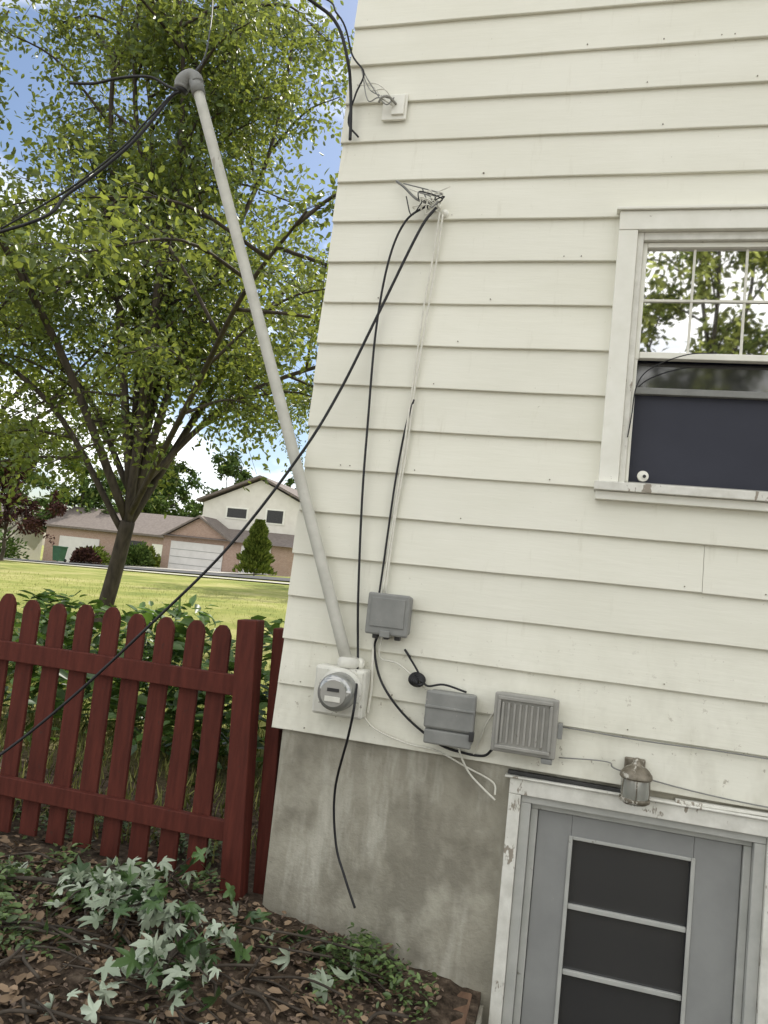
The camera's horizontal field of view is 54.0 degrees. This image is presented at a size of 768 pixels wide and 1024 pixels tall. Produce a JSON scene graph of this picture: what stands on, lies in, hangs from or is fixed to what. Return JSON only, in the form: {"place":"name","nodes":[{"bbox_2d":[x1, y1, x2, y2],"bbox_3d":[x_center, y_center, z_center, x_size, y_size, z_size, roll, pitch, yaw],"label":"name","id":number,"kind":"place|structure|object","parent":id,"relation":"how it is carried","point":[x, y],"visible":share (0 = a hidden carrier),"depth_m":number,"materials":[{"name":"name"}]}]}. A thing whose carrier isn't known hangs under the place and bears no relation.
{"place":"outdoors","nodes":[
{"label":"outdoors","id":0,"kind":"place"},
{"bbox_2d":[0,629,270,863],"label":"grass","id":1,"kind":"structure","parent":0,"point":[82,725],"depth_m":5.12,"materials":[{"name":"plant"}]},
{"bbox_2d":[0,570,286,660],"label":"grass","id":2,"kind":"structure","parent":0,"point":[143,596],"depth_m":20.71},
{"bbox_2d":[4,558,289,580],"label":"road","id":3,"kind":"structure","parent":0,"point":[245,576],"depth_m":43.91,"materials":[{"name":"asphalt"}]},
{"bbox_2d":[4,559,289,583],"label":"sidewalk","id":4,"kind":"structure","parent":0,"point":[166,573],"depth_m":37.62,"materials":[{"name":"concrete"}]},
{"bbox_2d":[0,0,357,544],"label":"sky","id":5,"kind":"structure","parent":0,"point":[199,458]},
{"bbox_2d":[0,545,480,1023],"bbox_3d":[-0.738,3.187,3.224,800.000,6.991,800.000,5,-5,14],"label":"ground","id":6,"kind":"structure","parent":0,"point":[442,1011],"depth_m":3.45,"materials":[{"name":"plant"}]},
{"bbox_2d":[0,526,29,559],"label":"yard bush","id":7,"kind":"object","parent":6,"relation":"on","point":[12,550],"visible":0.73,"depth_m":63.27,"materials":[{"name":"green plant"}]},
{"bbox_2d":[0,528,43,559],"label":"walls","id":8,"kind":"structure","parent":6,"relation":"on","point":[34,546],"depth_m":71.92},
{"bbox_2d":[0,439,67,560],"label":"maroon tree","id":9,"kind":"object","parent":6,"relation":"on","point":[31,522],"visible":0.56,"depth_m":39.27,"materials":[{"name":"red plant"}]},
{"bbox_2d":[0,421,68,515],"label":"tree","id":10,"kind":"object","parent":6,"relation":"on","point":[25,491],"visible":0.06,"depth_m":80.44,"materials":[{"name":"green plant"}]},
{"bbox_2d":[0,589,83,686],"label":"garden shrub","id":11,"kind":"object","parent":6,"relation":"on","point":[17,634],"visible":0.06,"depth_m":8.01,"materials":[{"name":"green plant"}]},
{"bbox_2d":[0,852,107,950],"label":"weed patch","id":12,"kind":"object","parent":6,"relation":"on","point":[12,871],"visible":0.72,"depth_m":3.04,"materials":[{"name":"green plant"}]},
{"bbox_2d":[52,545,68,561],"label":"wheelie bin","id":13,"kind":"object","parent":6,"relation":"on","point":[59,553],"visible":0.96,"depth_m":51.90,"materials":[{"name":"green plastic"}]},
{"bbox_2d":[0,200,130,512],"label":"shade tree","id":14,"kind":"object","parent":6,"relation":"on","point":[51,437],"visible":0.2,"depth_m":28.22,"materials":[{"name":"green plant"}]},
{"bbox_2d":[23,445,125,529],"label":"tree","id":15,"kind":"object","parent":6,"relation":"on","point":[94,501],"visible":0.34,"depth_m":70.44,"materials":[{"name":"green plant"}]},
{"bbox_2d":[69,546,102,564],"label":"yard bush","id":16,"kind":"object","parent":6,"relation":"on","point":[84,555],"visible":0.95,"depth_m":55.74,"materials":[{"name":"red plant"}]},
{"bbox_2d":[86,544,110,564],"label":"yard bush","id":17,"kind":"object","parent":6,"relation":"on","point":[104,557],"visible":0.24,"depth_m":62.49,"materials":[{"name":"green plant"}]},
{"bbox_2d":[42,526,163,561],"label":"walls","id":18,"kind":"structure","parent":6,"relation":"on","point":[107,540],"depth_m":65.57,"materials":[{"name":"beige brick"}]},
{"bbox_2d":[57,535,99,561],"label":"garage door","id":19,"kind":"structure","parent":18,"relation":"attached to","point":[72,543],"depth_m":65.68,"materials":[{"name":"paint"}]},
{"bbox_2d":[43,507,192,537],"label":"roof","id":20,"kind":"structure","parent":18,"relation":"on","point":[146,524],"depth_m":66.53,"materials":[{"name":"brown"}]},
{"bbox_2d":[0,782,223,896],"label":"weed patch","id":21,"kind":"object","parent":6,"relation":"on","point":[74,854],"visible":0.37,"depth_m":3.52,"materials":[{"name":"green plant"}]},
{"bbox_2d":[125,540,155,567],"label":"yard bush","id":22,"kind":"object","parent":6,"relation":"on","point":[138,555],"visible":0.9,"depth_m":54.71,"materials":[{"name":"green plant"}]},
{"bbox_2d":[0,593,283,900],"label":"picket fence","id":23,"kind":"object","parent":6,"relation":"on","point":[199,824],"visible":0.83,"depth_m":3.63,"materials":[{"name":"wood"}]},
{"bbox_2d":[83,436,201,516],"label":"tree","id":24,"kind":"object","parent":6,"relation":"on","point":[190,505],"visible":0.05,"depth_m":101.90,"materials":[{"name":"green plant"}]},
{"bbox_2d":[1,588,284,784],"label":"garden shrub","id":25,"kind":"object","parent":6,"relation":"on","point":[175,613],"visible":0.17,"depth_m":5.78,"materials":[{"name":"green plant"}]},
{"bbox_2d":[96,445,201,516],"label":"tree","id":26,"kind":"object","parent":6,"relation":"on","point":[173,490],"visible":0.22,"depth_m":84.90,"materials":[{"name":"green plant"}]},
{"bbox_2d":[0,0,354,622],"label":"shade tree","id":27,"kind":"object","parent":6,"relation":"on","point":[158,203],"visible":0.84,"depth_m":13.14,"materials":[{"name":"green plant"}]},
{"bbox_2d":[0,845,364,1023],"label":"ivy plant","id":28,"kind":"object","parent":6,"relation":"on","point":[143,896],"visible":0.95,"depth_m":2.88,"materials":[{"name":"green plant"}]},
{"bbox_2d":[0,844,408,1023],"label":"twig litter","id":29,"kind":"object","parent":6,"relation":"on","point":[51,1012],"visible":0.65,"depth_m":2.76,"materials":[{"name":"brown plant"}]},
{"bbox_2d":[0,858,423,1023],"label":"weed patch","id":30,"kind":"object","parent":6,"relation":"on","point":[27,941],"visible":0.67,"depth_m":2.81,"materials":[{"name":"green plant"}]},
{"bbox_2d":[0,807,439,1023],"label":"leaf litter","id":31,"kind":"object","parent":6,"relation":"on","point":[18,979],"visible":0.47,"depth_m":2.85,"materials":[{"name":"brown plant"}]},
{"bbox_2d":[0,842,443,1023],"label":"wood chips","id":32,"kind":"object","parent":6,"relation":"on","point":[161,1014],"visible":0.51,"depth_m":2.82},
{"bbox_2d":[181,447,263,517],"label":"tree","id":33,"kind":"object","parent":6,"relation":"on","point":[234,469],"visible":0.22,"depth_m":79.32,"materials":[{"name":"green plant"}]},
{"bbox_2d":[160,535,293,576],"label":"garage block","id":34,"kind":"structure","parent":6,"relation":"on","point":[282,563],"depth_m":55.02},
{"bbox_2d":[168,540,223,571],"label":"garage door","id":35,"kind":"structure","parent":34,"relation":"in","point":[206,549],"depth_m":55.65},
{"bbox_2d":[169,518,224,540],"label":"garage front gable","id":36,"kind":"structure","parent":34,"relation":"on","point":[199,527],"depth_m":55.86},
{"bbox_2d":[159,515,234,544],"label":"garage gable roof","id":37,"kind":"structure","parent":36,"relation":"on","point":[220,528],"depth_m":56.00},
{"bbox_2d":[159,529,294,547],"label":"garage roof","id":38,"kind":"structure","parent":34,"relation":"on","point":[281,540],"depth_m":55.77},
{"bbox_2d":[202,502,297,534],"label":"two storey block","id":39,"kind":"structure","parent":6,"relation":"on","point":[217,511],"depth_m":57.77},
{"bbox_2d":[225,506,248,519],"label":"window frame","id":40,"kind":"object","parent":39,"relation":"attached to","point":[227,507],"visible":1,"depth_m":57.99,"materials":[{"name":"white paint"}]},
{"bbox_2d":[227,508,246,518],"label":"window","id":41,"kind":"structure","parent":40,"relation":"attached to","point":[236,513],"depth_m":57.96,"materials":[{"name":"glass"}]},
{"bbox_2d":[205,480,299,509],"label":"roof gable wall","id":42,"kind":"structure","parent":39,"relation":"on","point":[259,493],"depth_m":57.80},
{"bbox_2d":[196,475,298,502],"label":"roof","id":43,"kind":"structure","parent":42,"relation":"on","point":[287,490],"depth_m":58.28,"materials":[{"name":"brown"}]},
{"bbox_2d":[265,508,285,525],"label":"window frame","id":44,"kind":"object","parent":39,"relation":"attached to","point":[284,511],"visible":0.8,"depth_m":57.17,"materials":[{"name":"white paint"}]},
{"bbox_2d":[266,510,282,523],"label":"window","id":45,"kind":"structure","parent":44,"relation":"attached to","point":[274,516],"depth_m":57.18,"materials":[{"name":"glass"}]},
{"bbox_2d":[232,519,277,575],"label":"evergreen shrub","id":46,"kind":"object","parent":6,"relation":"on","point":[254,555],"visible":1,"depth_m":48.19,"materials":[{"name":"green plant"}]},
{"bbox_2d":[265,375,313,478],"bbox_3d":[-0.794,-1.940,32.621,9.028,11.230,10.263,8,-5,-19],"label":"shade tree","id":47,"kind":"object","parent":6,"relation":"on","point":[293,421],"depth_m":30.87,"materials":[{"name":"green plant"}]},
{"bbox_2d":[302,922,438,1018],"bbox_3d":[-0.042,1.810,3.019,0.557,0.190,0.405,5,-5,14],"label":"weed patch","id":48,"kind":"object","parent":6,"relation":"on","point":[367,939],"visible":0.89,"depth_m":2.99,"materials":[{"name":"green plant"}]},
{"bbox_2d":[262,729,517,1023],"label":"foundation","id":49,"kind":"object","parent":6,"relation":"on","point":[420,836],"visible":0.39,"depth_m":3.25,"materials":[{"name":"concrete"}]},
{"bbox_2d":[488,793,520,1023],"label":"casing","id":50,"kind":"object","parent":49,"relation":"attached to","point":[504,915],"visible":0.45,"depth_m":3.08,"materials":[{"name":"white paint"}]},
{"bbox_2d":[505,768,767,820],"bbox_3d":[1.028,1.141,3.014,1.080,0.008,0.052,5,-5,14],"label":"header flashing","id":51,"kind":"object","parent":50,"relation":"on","point":[655,799],"visible":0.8,"depth_m":3.00,"materials":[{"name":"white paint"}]},
{"bbox_2d":[508,769,619,792],"bbox_3d":[0.781,1.109,3.088,0.540,0.018,0.030,5,-5,14],"label":"header shim","id":52,"kind":"object","parent":51,"relation":"on","point":[565,780],"visible":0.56,"depth_m":3.09,"materials":[{"name":"metal"}]},
{"bbox_2d":[675,798,767,816],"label":"header shim","id":53,"kind":"object","parent":51,"relation":"on","point":[722,807],"visible":1,"depth_m":2.94,"materials":[{"name":"white paint"}]},
{"bbox_2d":[509,778,767,1023],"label":"basement door","id":54,"kind":"structure","parent":49,"relation":"attached to","point":[633,883],"depth_m":3.03,"materials":[{"name":"white paint"}]},
{"bbox_2d":[520,809,572,1023],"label":"stile","id":55,"kind":"object","parent":54,"relation":"attached to","point":[554,829],"visible":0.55,"depth_m":3.10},
{"bbox_2d":[554,836,572,1023],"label":"trim","id":56,"kind":"structure","parent":54,"relation":"attached to","point":[562,939],"depth_m":3.07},
{"bbox_2d":[562,968,680,1000],"bbox_3d":[0.946,1.888,3.012,0.456,0.020,0.016,5,-5,14],"label":"glazing bar","id":57,"kind":"object","parent":54,"relation":"attached to","point":[625,985],"visible":1,"depth_m":3.00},
{"bbox_2d":[567,903,685,932],"bbox_3d":[0.973,1.634,3.034,0.456,0.020,0.016,5,-5,14],"label":"glazing bar","id":58,"kind":"object","parent":54,"relation":"attached to","point":[640,920],"visible":1,"depth_m":3.03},
{"bbox_2d":[573,836,690,860],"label":"trim","id":59,"kind":"structure","parent":54,"relation":"attached to","point":[632,848],"depth_m":3.04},
{"bbox_2d":[680,858,695,1023],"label":"trim","id":60,"kind":"structure","parent":54,"relation":"attached to","point":[687,946],"depth_m":2.96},
{"bbox_2d":[684,837,741,1023],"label":"stile","id":61,"kind":"object","parent":54,"relation":"attached to","point":[711,968],"visible":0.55,"depth_m":2.94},
{"bbox_2d":[451,991,471,1023],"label":"landscape timber","id":62,"kind":"object","parent":6,"relation":"on","point":[464,1009],"visible":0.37,"depth_m":2.96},
{"bbox_3d":[0.817,3.182,2.865,0.980,0.029,0.150,5,-5,14],"label":"threshold","id":63,"kind":"object","parent":6,"relation":"on","visible":0},
{"bbox_2d":[501,802,531,1023],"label":"door frame","id":64,"kind":"object","parent":63,"relation":"on","point":[516,917],"visible":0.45,"depth_m":3.08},
{"bbox_2d":[512,808,538,1023],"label":"frame","id":65,"kind":"object","parent":63,"relation":"on","point":[525,918],"visible":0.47,"depth_m":3.10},
{"bbox_2d":[731,845,751,1023],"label":"frame","id":66,"kind":"object","parent":63,"relation":"on","point":[741,936],"visible":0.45,"depth_m":2.91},
{"bbox_2d":[741,842,765,1023],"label":"door frame","id":67,"kind":"object","parent":63,"relation":"on","point":[753,938],"visible":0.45,"depth_m":2.87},
{"bbox_3d":[4.794,2.526,2.198,6.920,2.197,0.478,5,-5,14],"label":"foundation","id":68,"kind":"object","parent":6,"relation":"on","visible":0},
{"bbox_2d":[755,837,767,1023],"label":"casing","id":69,"kind":"object","parent":68,"relation":"attached to","point":[762,1006],"depth_m":2.84,"materials":[{"name":"white paint"}]},
{"bbox_3d":[1.424,0.541,3.268,0.920,1.200,0.464,5,-5,14],"label":"wall backing","id":70,"kind":"object","parent":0,"visible":0},
{"bbox_2d":[618,232,643,481],"bbox_3d":[1.070,-0.658,3.271,0.026,1.100,0.132,5,-5,14],"label":"jamb","id":71,"kind":"object","parent":70,"relation":"on","point":[630,365],"visible":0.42,"depth_m":3.21,"materials":[{"name":"white paint"}]},
{"bbox_2d":[634,243,647,359],"bbox_3d":[1.113,-0.911,3.263,0.019,0.519,0.033,5,-5,14],"label":"stile","id":72,"kind":"object","parent":71,"relation":"attached to","point":[641,299],"visible":0.93,"depth_m":3.25,"materials":[{"name":"white paint"}]},
{"bbox_2d":[627,353,716,436],"bbox_3d":[1.199,-0.486,3.138,0.329,0.372,0.011,5,-5,17],"label":"window wire","id":73,"kind":"object","parent":71,"relation":"attached to","point":[648,370],"depth_m":3.17,"materials":[{"name":"black rubber"}]},
{"bbox_2d":[617,204,767,491],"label":"house window","id":74,"kind":"structure","parent":70,"relation":"on","point":[712,218],"depth_m":3.18,"materials":[{"name":"white paint"}]},
{"bbox_2d":[625,359,637,481],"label":"track","id":75,"kind":"structure","parent":74,"relation":"attached to","point":[630,430],"depth_m":3.20,"materials":[{"name":"white paint"}]},
{"bbox_2d":[628,395,767,490],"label":"insect screen","id":76,"kind":"object","parent":74,"relation":"attached to","point":[709,442],"visible":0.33,"depth_m":3.19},
{"bbox_2d":[635,387,767,400],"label":"rail","id":77,"kind":"object","parent":74,"relation":"attached to","point":[717,394],"visible":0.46,"depth_m":3.19,"materials":[{"name":"grey plastic"}]},
{"bbox_2d":[636,363,767,391],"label":"glass","id":78,"kind":"object","parent":77,"relation":"on","point":[713,377],"visible":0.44,"depth_m":3.21,"materials":[{"name":"glass"}]},
{"bbox_2d":[639,352,767,363],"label":"meeting rail","id":79,"kind":"object","parent":74,"relation":"attached to","point":[712,358],"visible":1,"depth_m":3.16,"materials":[{"name":"white paint"}]},
{"bbox_2d":[686,249,696,352],"bbox_3d":[1.313,-0.898,3.215,0.010,0.464,0.004,5,-5,14],"label":"muntin","id":80,"kind":"object","parent":79,"relation":"on","point":[691,298],"visible":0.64,"depth_m":3.21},
{"bbox_2d":[639,249,767,354],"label":"glass","id":81,"kind":"object","parent":79,"relation":"on","point":[719,275],"visible":1,"depth_m":3.20,"materials":[{"name":"glass"}]},
{"bbox_2d":[643,299,767,303],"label":"muntin","id":82,"kind":"object","parent":81,"relation":"attached to","point":[709,301],"visible":1,"depth_m":3.19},
{"bbox_2d":[739,249,748,354],"bbox_3d":[1.514,-0.881,3.163,0.010,0.464,0.004,5,-5,14],"label":"muntin","id":83,"kind":"object","parent":79,"relation":"on","point":[744,304],"visible":1,"depth_m":3.16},
{"bbox_2d":[644,231,767,242],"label":"head","id":84,"kind":"object","parent":74,"relation":"attached to","point":[692,237],"visible":0.46,"depth_m":3.19},
{"bbox_2d":[648,242,767,249],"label":"rail","id":85,"kind":"object","parent":84,"relation":"attached to","point":[707,245],"visible":1,"depth_m":3.21,"materials":[{"name":"white paint"}]},
{"bbox_2d":[637,360,767,400],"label":"dark room","id":86,"kind":"object","parent":70,"relation":"on","point":[705,363],"depth_m":3.27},
{"bbox_3d":[5.326,-1.328,2.514,6.680,5.600,0.464,5,-5,14],"label":"wall backing","id":87,"kind":"object","parent":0,"visible":0},
{"bbox_2d":[272,0,767,809],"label":"lap siding","id":88,"kind":"object","parent":87,"relation":"attached to","point":[538,140],"visible":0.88,"depth_m":3.33,"materials":[{"name":"wood"}]},
{"bbox_2d":[174,68,351,656],"bbox_3d":[-0.598,-0.787,3.582,1.276,2.875,0.084,5,-5,14],"label":"service mast","id":89,"kind":"object","parent":88,"relation":"attached to","point":[187,80],"visible":1,"depth_m":3.54,"materials":[{"name":"metal"}]},
{"bbox_2d":[0,0,212,233],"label":"service wires","id":90,"kind":"object","parent":89,"relation":"attached to","point":[123,149],"visible":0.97,"depth_m":3.85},
{"bbox_2d":[308,0,351,140],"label":"black cable","id":91,"kind":"object","parent":88,"relation":"attached to","point":[324,10],"visible":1,"depth_m":3.58,"materials":[{"name":"rubber"}]},
{"bbox_2d":[312,656,370,719],"bbox_3d":[-0.200,0.755,3.245,0.230,0.257,0.238,5,-5,14],"label":"electric meter","id":92,"kind":"object","parent":88,"relation":"attached to","point":[334,689],"visible":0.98,"depth_m":3.23,"materials":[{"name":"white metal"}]},
{"bbox_2d":[364,717,495,794],"bbox_3d":[0.183,1.030,3.229,0.615,0.257,0.022,5,-5,13],"label":"white cable","id":93,"kind":"object","parent":92,"relation":"attached to","point":[442,753],"visible":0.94,"depth_m":3.22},
{"bbox_2d":[357,69,408,121],"bbox_3d":[-0.016,-2.010,3.583,0.254,0.263,0.103,5,-5,14],"label":"cable anchor","id":94,"kind":"object","parent":88,"relation":"attached to","point":[394,107],"visible":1,"depth_m":3.58,"materials":[{"name":"white paint"}]},
{"bbox_2d":[326,0,364,137],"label":"black cable","id":95,"kind":"object","parent":94,"relation":"attached to","point":[355,60],"visible":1,"depth_m":3.62,"materials":[{"name":"rubber"}]},
{"bbox_2d":[365,592,412,640],"bbox_3d":[0.024,0.458,3.293,0.190,0.200,0.104,5,-5,14],"label":"telephone box","id":96,"kind":"object","parent":88,"relation":"attached to","point":[388,616],"visible":1,"depth_m":3.25,"materials":[{"name":"grey plastic"}]},
{"bbox_2d":[366,638,374,713],"bbox_3d":[-0.055,0.710,3.312,0.022,0.349,0.023,5,-5,14],"label":"white cable","id":97,"kind":"object","parent":96,"relation":"attached to","point":[371,686],"visible":0.98,"depth_m":3.31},
{"bbox_2d":[384,214,443,592],"bbox_3d":[0.139,-0.502,3.403,0.091,1.754,0.020,5,-5,14],"label":"white cable","id":98,"kind":"object","parent":96,"relation":"attached to","point":[413,404],"visible":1,"depth_m":3.40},
{"bbox_2d":[374,635,492,756],"bbox_3d":[0.204,0.785,3.235,0.562,0.460,0.033,5,-5,14],"label":"black cable","id":99,"kind":"object","parent":96,"relation":"attached to","point":[412,722],"visible":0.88,"depth_m":3.26,"materials":[{"name":"rubber"}]},
{"bbox_2d":[378,399,414,592],"bbox_3d":[0.057,-0.074,3.374,0.072,0.886,0.021,5,-5,14],"label":"black cable","id":100,"kind":"object","parent":88,"relation":"attached to","point":[390,514],"visible":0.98,"depth_m":3.38,"materials":[{"name":"rubber"}]},
{"bbox_2d":[396,180,449,217],"bbox_3d":[0.172,-1.459,3.497,0.268,0.193,0.064,5,-5,14],"label":"cable anchor","id":101,"kind":"object","parent":88,"relation":"attached to","point":[432,203],"visible":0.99,"depth_m":3.47,"materials":[{"name":"white paint"}]},
{"bbox_2d":[0,207,436,755],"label":"fallen cable","id":102,"kind":"object","parent":101,"relation":"attached to","point":[201,575],"visible":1,"depth_m":3.41,"materials":[{"name":"black rubber"}]},
{"bbox_2d":[333,205,427,907],"bbox_3d":[-0.030,0.114,3.320,0.151,3.121,0.238,8,-5,-23],"label":"black cable","id":103,"kind":"object","parent":101,"relation":"attached to","point":[358,580],"visible":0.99,"depth_m":3.38,"materials":[{"name":"rubber"}]},
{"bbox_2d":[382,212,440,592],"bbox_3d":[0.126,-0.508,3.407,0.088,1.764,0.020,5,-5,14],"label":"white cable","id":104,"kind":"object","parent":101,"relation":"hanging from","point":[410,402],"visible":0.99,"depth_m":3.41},
{"bbox_2d":[404,649,466,692],"bbox_3d":[0.215,0.685,3.233,0.295,0.156,0.060,5,-5,14],"label":"cable coil","id":105,"kind":"object","parent":88,"relation":"attached to","point":[414,678],"visible":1,"depth_m":3.24,"materials":[{"name":"black rubber"}]},
{"bbox_2d":[423,689,476,749],"bbox_3d":[0.283,0.870,3.178,0.215,0.220,0.112,5,-5,14],"label":"network box","id":106,"kind":"object","parent":88,"relation":"attached to","point":[449,718],"visible":1,"depth_m":3.13,"materials":[{"name":"grey plastic"}]},
{"bbox_2d":[491,691,562,764],"bbox_3d":[0.593,0.886,3.106,0.281,0.260,0.098,5,-5,14],"label":"vent","id":107,"kind":"object","parent":88,"relation":"attached to","point":[526,725],"visible":1,"depth_m":3.07,"materials":[{"name":"grey plastic"}]},
{"bbox_2d":[619,757,652,806],"bbox_3d":[0.987,1.054,2.956,0.124,0.184,0.162,5,-5,14],"label":"wall lamp","id":108,"kind":"object","parent":88,"relation":"attached to","point":[636,777],"visible":1,"depth_m":2.90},
{"bbox_2d":[559,757,767,807],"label":"wall wire","id":109,"kind":"object","parent":88,"relation":"attached to","point":[671,785],"depth_m":2.97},
{"bbox_2d":[563,726,767,758],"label":"wall wire","id":110,"kind":"object","parent":88,"relation":"attached to","point":[666,744],"depth_m":3.00,"materials":[{"name":"grey plastic"}]},
{"bbox_2d":[594,480,767,502],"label":"sill","id":111,"kind":"structure","parent":88,"relation":"attached to","point":[726,494],"depth_m":3.06,"materials":[{"name":"white paint"}]},
{"bbox_2d":[598,230,637,481],"bbox_3d":[1.003,-0.669,3.226,0.080,1.100,0.054,5,-5,14],"label":"casing","id":112,"kind":"object","parent":111,"relation":"on","point":[610,451],"visible":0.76,"depth_m":3.20,"materials":[{"name":"white paint"}]},
{"bbox_2d":[595,490,767,512],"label":"sill lip","id":113,"kind":"object","parent":111,"relation":"attached to","point":[685,501],"visible":1,"depth_m":3.08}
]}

